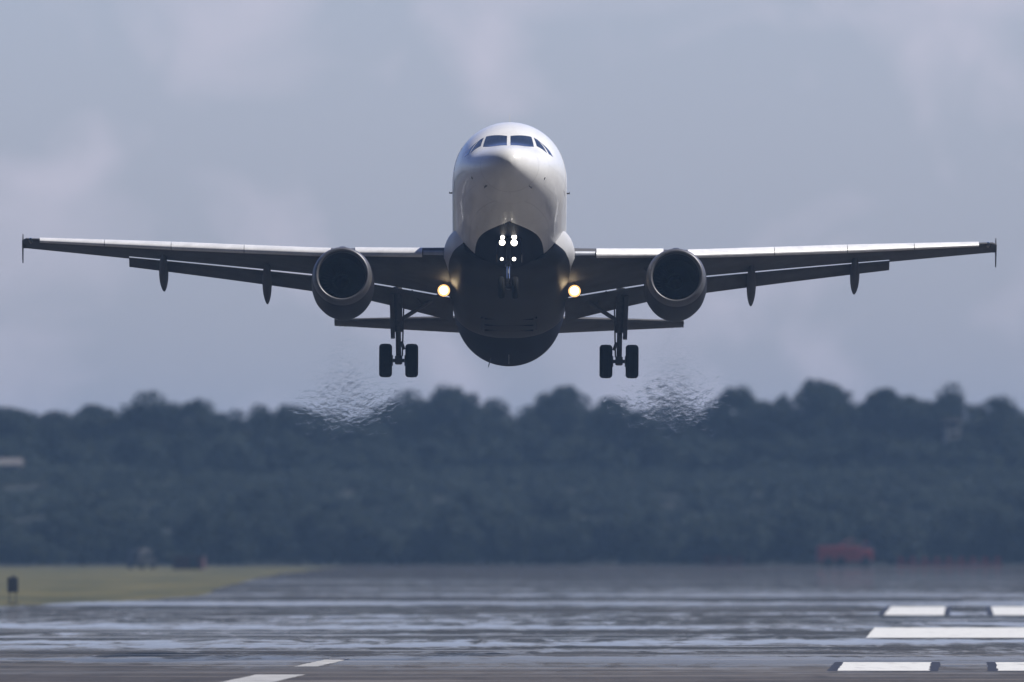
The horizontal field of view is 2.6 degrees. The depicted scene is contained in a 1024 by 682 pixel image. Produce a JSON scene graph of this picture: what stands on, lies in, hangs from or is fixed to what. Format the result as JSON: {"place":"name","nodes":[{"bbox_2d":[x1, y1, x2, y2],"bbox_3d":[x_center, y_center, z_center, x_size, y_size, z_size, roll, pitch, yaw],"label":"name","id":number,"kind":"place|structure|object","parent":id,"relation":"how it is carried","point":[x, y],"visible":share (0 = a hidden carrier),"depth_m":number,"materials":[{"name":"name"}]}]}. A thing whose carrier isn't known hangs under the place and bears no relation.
{"place":"outdoors","nodes":[
{"label":"outdoors","id":0,"kind":"place"},
{"bbox_2d":[0,458,23,471],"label":"house","id":1,"kind":"structure","parent":0,"point":[11,463],"depth_m":2498.04,"materials":[{"name":"white"}]},
{"bbox_2d":[22,122,996,377],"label":"airliner","id":2,"kind":"object","parent":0,"point":[509,269],"visible":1,"depth_m":790.49,"materials":[{"name":"paint"}]},
{"bbox_2d":[0,480,1023,605],"bbox_3d":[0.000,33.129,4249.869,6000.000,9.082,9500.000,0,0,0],"label":"ground","id":3,"kind":"structure","parent":0,"point":[69,581],"depth_m":1976.45,"materials":[{"name":"green plant"}]},
{"bbox_2d":[7,575,17,603],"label":"marker board","id":4,"kind":"object","parent":3,"relation":"on","point":[12,584],"visible":0.92,"depth_m":1294.38,"materials":[{"name":"grey metal"}]},
{"bbox_2d":[0,406,47,448],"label":"tree","id":5,"kind":"object","parent":3,"relation":"on","point":[16,424],"visible":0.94,"depth_m":2569.39,"materials":[{"name":"green plant"}]},
{"bbox_2d":[38,403,129,450],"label":"tree","id":6,"kind":"object","parent":3,"relation":"on","point":[89,419],"visible":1,"depth_m":2556.08,"materials":[{"name":"green plant"}]},
{"bbox_2d":[127,549,156,568],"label":"service van","id":7,"kind":"object","parent":3,"relation":"on","point":[141,558],"visible":1,"depth_m":2149.20,"materials":[{"name":"grey paint"}]},
{"bbox_2d":[109,390,186,441],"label":"tree","id":8,"kind":"object","parent":3,"relation":"on","point":[138,416],"visible":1,"depth_m":2554.22,"materials":[{"name":"green plant"}]},
{"bbox_2d":[172,555,206,568],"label":"equipment hut","id":9,"kind":"object","parent":3,"relation":"on","point":[189,561],"visible":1,"depth_m":2128.92,"materials":[{"name":"grey paint"}]},
{"bbox_2d":[190,558,197,568],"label":"door","id":10,"kind":"structure","parent":9,"relation":"in","point":[193,561],"depth_m":2128.75,"materials":[{"name":"grey paint"}]},
{"bbox_2d":[168,397,229,448],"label":"tree","id":11,"kind":"object","parent":3,"relation":"on","point":[206,420],"visible":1,"depth_m":2553.67,"materials":[{"name":"green plant"}]},
{"bbox_2d":[227,403,283,447],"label":"tree","id":12,"kind":"object","parent":3,"relation":"on","point":[263,419],"visible":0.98,"depth_m":2567.12,"materials":[{"name":"green plant"}]},
{"bbox_2d":[267,404,325,445],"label":"tree","id":13,"kind":"object","parent":3,"relation":"on","point":[298,421],"visible":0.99,"depth_m":2568.34,"materials":[{"name":"green plant"}]},
{"bbox_2d":[312,416,393,450],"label":"tree","id":14,"kind":"object","parent":3,"relation":"on","point":[328,435],"visible":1,"depth_m":2564.56,"materials":[{"name":"green plant"}]},
{"bbox_2d":[369,389,426,453],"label":"tree","id":15,"kind":"object","parent":3,"relation":"on","point":[397,413],"visible":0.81,"depth_m":2574.73,"materials":[{"name":"green plant"}]},
{"bbox_2d":[414,382,496,445],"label":"tree","id":16,"kind":"object","parent":3,"relation":"on","point":[465,422],"visible":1,"depth_m":2565.92,"materials":[{"name":"green plant"}]},
{"bbox_2d":[0,566,1023,681],"bbox_3d":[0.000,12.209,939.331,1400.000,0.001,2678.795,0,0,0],"label":"runway","id":17,"kind":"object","parent":3,"relation":"on","point":[594,623],"visible":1,"depth_m":1017.39,"materials":[{"name":"grey asphalt"}]},
{"bbox_2d":[225,674,305,681],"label":"runway marking","id":18,"kind":"object","parent":17,"relation":"on","point":[265,677],"visible":1,"depth_m":697.10,"materials":[{"name":"paint"}]},
{"bbox_2d":[299,658,350,665],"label":"runway marking","id":19,"kind":"object","parent":17,"relation":"on","point":[325,661],"visible":1,"depth_m":773.20,"materials":[{"name":"paint"}]},
{"bbox_2d":[827,662,939,670],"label":"runway marking border","id":20,"kind":"object","parent":17,"relation":"on","point":[835,666],"visible":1,"depth_m":753.26,"materials":[{"name":"grey paint"}]},
{"bbox_2d":[838,662,930,670],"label":"runway marking","id":21,"kind":"object","parent":20,"relation":"on","point":[884,666],"visible":1,"depth_m":752.65,"materials":[{"name":"paint"}]},
{"bbox_2d":[878,606,950,614],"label":"runway marking border","id":22,"kind":"object","parent":17,"relation":"on","point":[947,610],"visible":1,"depth_m":1225.22,"materials":[{"name":"grey paint"}]},
{"bbox_2d":[884,607,944,614],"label":"runway marking","id":23,"kind":"object","parent":22,"relation":"on","point":[915,611],"visible":1,"depth_m":1185.81,"materials":[{"name":"paint"}]},
{"bbox_2d":[866,628,1023,637],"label":"runway marking","id":24,"kind":"object","parent":17,"relation":"on","point":[947,633],"visible":1,"depth_m":963.92,"materials":[{"name":"paint"}]},
{"bbox_2d":[987,662,997,670],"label":"runway marking border","id":25,"kind":"object","parent":17,"relation":"on","point":[991,666],"visible":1,"depth_m":753.26,"materials":[{"name":"grey paint"}]},
{"bbox_2d":[995,662,1023,670],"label":"runway marking","id":26,"kind":"object","parent":25,"relation":"on","point":[1009,666],"visible":1,"depth_m":752.65,"materials":[{"name":"paint"}]},
{"bbox_2d":[985,606,1023,614],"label":"runway marking border","id":27,"kind":"object","parent":17,"relation":"on","point":[989,610],"visible":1,"depth_m":1238.61,"materials":[{"name":"grey paint"}]},
{"bbox_2d":[991,607,1023,614],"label":"runway marking","id":28,"kind":"object","parent":27,"relation":"on","point":[1007,610],"visible":1,"depth_m":1198.35,"materials":[{"name":"paint"}]},
{"bbox_2d":[0,462,1023,564],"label":"scrub","id":29,"kind":"object","parent":3,"relation":"on","point":[311,516],"visible":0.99,"depth_m":2341.88,"materials":[{"name":"green plant"}]},
{"bbox_2d":[0,410,1023,474],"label":"woodland","id":30,"kind":"object","parent":3,"relation":"on","point":[226,451],"visible":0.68,"depth_m":2547.02,"materials":[{"name":"green plant"}]},
{"bbox_2d":[481,398,550,452],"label":"tree","id":31,"kind":"object","parent":3,"relation":"on","point":[527,420],"visible":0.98,"depth_m":2569.93,"materials":[{"name":"green plant"}]},
{"bbox_2d":[528,385,595,441],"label":"tree","id":32,"kind":"object","parent":3,"relation":"on","point":[561,409],"visible":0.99,"depth_m":2572.08,"materials":[{"name":"green plant"}]},
{"bbox_2d":[577,396,664,448],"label":"tree","id":33,"kind":"object","parent":3,"relation":"on","point":[608,418],"visible":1,"depth_m":2552.33,"materials":[{"name":"green plant"}]},
{"bbox_2d":[651,397,718,445],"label":"tree","id":34,"kind":"object","parent":3,"relation":"on","point":[685,420],"visible":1,"depth_m":2571.98,"materials":[{"name":"green plant"}]},
{"bbox_2d":[703,555,743,565],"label":"antenna array","id":35,"kind":"object","parent":3,"relation":"on","point":[717,558],"visible":1,"depth_m":2249.66,"materials":[{"name":"orange paint"}]},
{"bbox_2d":[699,383,764,444],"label":"tree","id":36,"kind":"object","parent":3,"relation":"on","point":[740,403],"visible":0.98,"depth_m":2572.25,"materials":[{"name":"green plant"}]},
{"bbox_2d":[735,393,800,444],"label":"tree","id":37,"kind":"object","parent":3,"relation":"on","point":[768,420],"visible":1,"depth_m":2564.74,"materials":[{"name":"green plant"}]},
{"bbox_2d":[783,378,859,444],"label":"tree","id":38,"kind":"object","parent":3,"relation":"on","point":[827,407],"visible":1,"depth_m":2563.68,"materials":[{"name":"green plant"}]},
{"bbox_2d":[817,540,872,566],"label":"fire truck","id":39,"kind":"object","parent":3,"relation":"on","point":[838,556],"visible":1,"depth_m":2238.73,"materials":[{"name":"red paint"}]},
{"bbox_2d":[837,387,928,442],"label":"tree","id":40,"kind":"object","parent":3,"relation":"on","point":[883,412],"visible":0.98,"depth_m":2572.64,"materials":[{"name":"green plant"}]},
{"bbox_2d":[915,382,965,444],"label":"tree","id":41,"kind":"object","parent":3,"relation":"on","point":[949,405],"visible":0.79,"depth_m":2574.70,"materials":[{"name":"green plant"}]},
{"bbox_2d":[957,394,1023,450],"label":"tree","id":42,"kind":"object","parent":3,"relation":"on","point":[1002,415],"visible":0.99,"depth_m":2552.01,"materials":[{"name":"green plant"}]},
{"bbox_2d":[0,0,1023,424],"label":"sky","id":43,"kind":"structure","parent":0,"point":[681,124],"materials":[{"name":"grey"}]},
{"bbox_2d":[941,419,961,444],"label":"tower","id":44,"kind":"structure","parent":0,"point":[951,428],"depth_m":2552.17,"materials":[{"name":"grey concrete"}]}
]}

